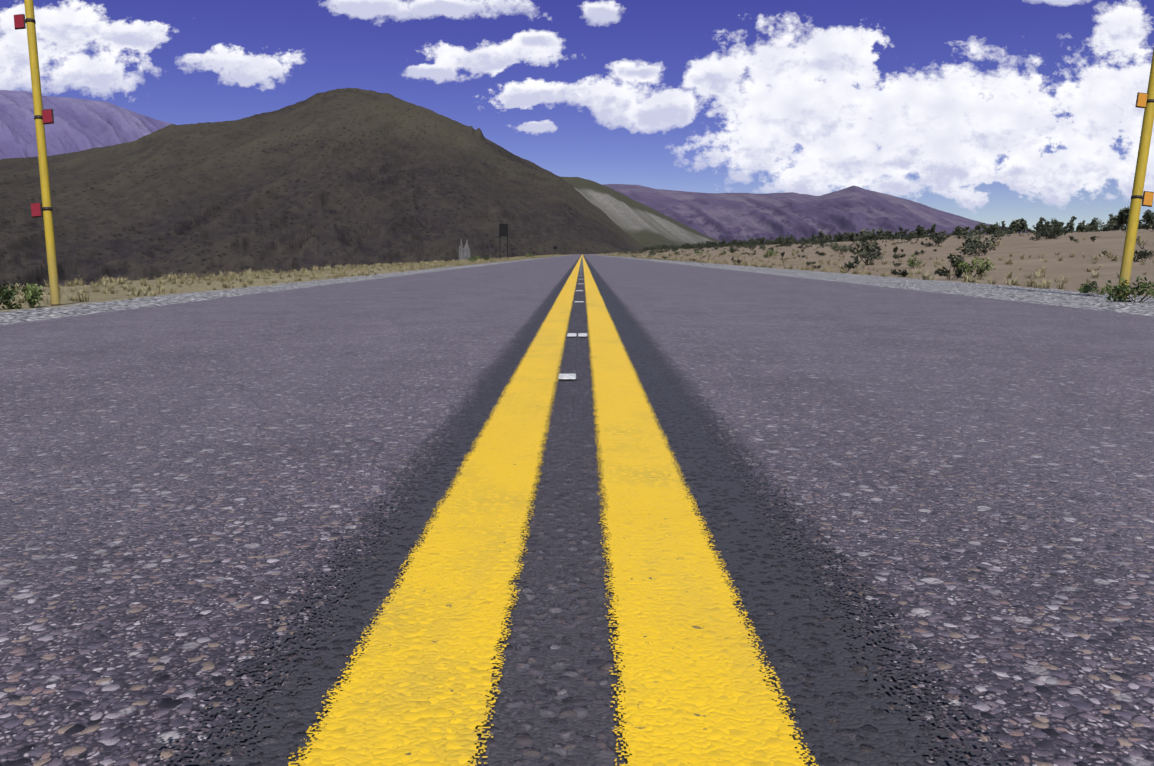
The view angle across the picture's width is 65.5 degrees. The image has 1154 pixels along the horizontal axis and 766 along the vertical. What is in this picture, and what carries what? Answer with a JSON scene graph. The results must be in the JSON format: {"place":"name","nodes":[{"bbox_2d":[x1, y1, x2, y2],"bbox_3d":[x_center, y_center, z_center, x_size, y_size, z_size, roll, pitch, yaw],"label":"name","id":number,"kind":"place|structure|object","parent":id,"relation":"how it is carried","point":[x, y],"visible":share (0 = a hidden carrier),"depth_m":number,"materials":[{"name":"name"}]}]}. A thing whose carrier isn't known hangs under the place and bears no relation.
{"place":"outdoors","nodes":[
{"label":"outdoors","id":0,"kind":"place"},
{"bbox_2d":[0,90,171,159],"bbox_3d":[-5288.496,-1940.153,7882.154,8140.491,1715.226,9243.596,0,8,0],"label":"mountain","id":1,"kind":"structure","parent":0,"point":[78,125],"depth_m":8015.99,"materials":[{"name":"purple stone"}]},
{"bbox_2d":[0,88,642,288],"bbox_3d":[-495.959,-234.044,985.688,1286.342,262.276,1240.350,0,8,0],"label":"mountain","id":2,"kind":"structure","parent":0,"point":[347,176],"depth_m":878.32,"materials":[{"name":"brown soil"}]},
{"bbox_2d":[0,254,1153,765],"bbox_3d":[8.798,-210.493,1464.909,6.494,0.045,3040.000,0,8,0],"label":"road","id":3,"kind":"structure","parent":0,"point":[190,488],"depth_m":1.49,"materials":[{"name":"grey asphalt"}]},
{"bbox_2d":[558,259,586,379],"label":"road reflectors","id":4,"kind":"object","parent":3,"relation":"on","point":[567,376],"visible":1,"depth_m":2.65,"materials":[{"name":"paint"}]},
{"bbox_2d":[137,255,1019,765],"bbox_3d":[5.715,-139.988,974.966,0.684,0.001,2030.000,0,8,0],"label":"dark asphalt strip","id":5,"kind":"object","parent":3,"relation":"on","point":[855,713],"visible":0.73,"depth_m":0.90,"materials":[{"name":"asphalt"}]},
{"bbox_2d":[285,255,581,765],"bbox_3d":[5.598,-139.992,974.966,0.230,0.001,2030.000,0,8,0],"label":"yellow road line","id":6,"kind":"object","parent":5,"relation":"on","point":[414,692],"visible":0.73,"depth_m":0.90,"materials":[{"name":"paint"}]},
{"bbox_2d":[582,254,818,765],"bbox_3d":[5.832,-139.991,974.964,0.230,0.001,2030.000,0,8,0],"label":"yellow road line","id":7,"kind":"object","parent":5,"relation":"on","point":[698,692],"visible":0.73,"depth_m":0.89,"materials":[{"name":"paint"}]},
{"bbox_2d":[0,228,1153,324],"bbox_3d":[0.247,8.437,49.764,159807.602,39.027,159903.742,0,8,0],"label":"ground","id":8,"kind":"structure","parent":0,"point":[1068,266],"depth_m":16.41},
{"bbox_2d":[14,0,60,305],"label":"snow pole","id":9,"kind":"object","parent":8,"relation":"on","point":[42,117],"visible":0.9,"depth_m":6.76,"materials":[{"name":"yellow paint"}]},
{"bbox_2d":[0,253,533,308],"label":"bushes","id":10,"kind":"object","parent":8,"relation":"on","point":[32,297],"visible":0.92,"depth_m":6.43,"materials":[{"name":"green plant"}]},
{"bbox_2d":[1,254,567,305],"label":"verge grass","id":11,"kind":"structure","parent":8,"relation":"on","point":[111,284],"depth_m":15.90,"materials":[{"name":"plant"}]},
{"bbox_2d":[459,239,470,260],"bbox_3d":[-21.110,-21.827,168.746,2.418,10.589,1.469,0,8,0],"label":"rocks","id":12,"kind":"object","parent":8,"relation":"on","point":[464,253],"visible":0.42,"depth_m":167.97,"materials":[{"name":"grey stone"}]},
{"bbox_2d":[499,224,507,259],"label":"signpost","id":13,"kind":"object","parent":8,"relation":"on","point":[503,229],"visible":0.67,"depth_m":69.00,"materials":[{"name":"black metal"}]},
{"bbox_2d":[595,218,1153,264],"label":"scrub bushes","id":14,"kind":"object","parent":8,"relation":"on","point":[869,251],"visible":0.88,"depth_m":45.85,"materials":[{"name":"green plant"}]},
{"bbox_2d":[598,249,1153,293],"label":"roadside grass","id":15,"kind":"structure","parent":8,"relation":"on","point":[969,277],"depth_m":21.25,"materials":[{"name":"plant"}]},
{"bbox_2d":[610,224,1153,279],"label":"shrubs","id":16,"kind":"object","parent":8,"relation":"on","point":[850,265],"visible":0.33,"depth_m":33.60,"materials":[{"name":"green plant"}]},
{"bbox_2d":[642,206,1153,249],"bbox_3d":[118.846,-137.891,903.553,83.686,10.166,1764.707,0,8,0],"label":"bushes","id":17,"kind":"object","parent":8,"relation":"on","point":[1121,219],"visible":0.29,"depth_m":202.34,"materials":[{"name":"green plant"}]},
{"bbox_2d":[673,250,1153,302],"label":"bushes","id":18,"kind":"object","parent":8,"relation":"on","point":[1123,288],"visible":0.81,"depth_m":8.42,"materials":[{"name":"green plant"}]},
{"bbox_2d":[1116,49,1153,298],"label":"snow pole","id":19,"kind":"object","parent":8,"relation":"on","point":[1145,101],"visible":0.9,"depth_m":7.80,"materials":[{"name":"yellow paint"}]},
{"bbox_2d":[0,0,1153,230],"label":"sky","id":20,"kind":"structure","parent":0,"point":[985,111],"materials":[{"name":"blue"}]},
{"bbox_2d":[561,177,726,247],"bbox_3d":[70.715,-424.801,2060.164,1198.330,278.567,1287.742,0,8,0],"label":"hillside","id":21,"kind":"structure","parent":0,"point":[642,225],"depth_m":2065.70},
{"bbox_2d":[603,184,1040,242],"bbox_3d":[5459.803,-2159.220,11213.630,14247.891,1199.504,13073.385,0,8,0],"label":"mountain","id":22,"kind":"structure","parent":0,"point":[727,217],"depth_m":11182.29,"materials":[{"name":"purple stone"}]}
]}

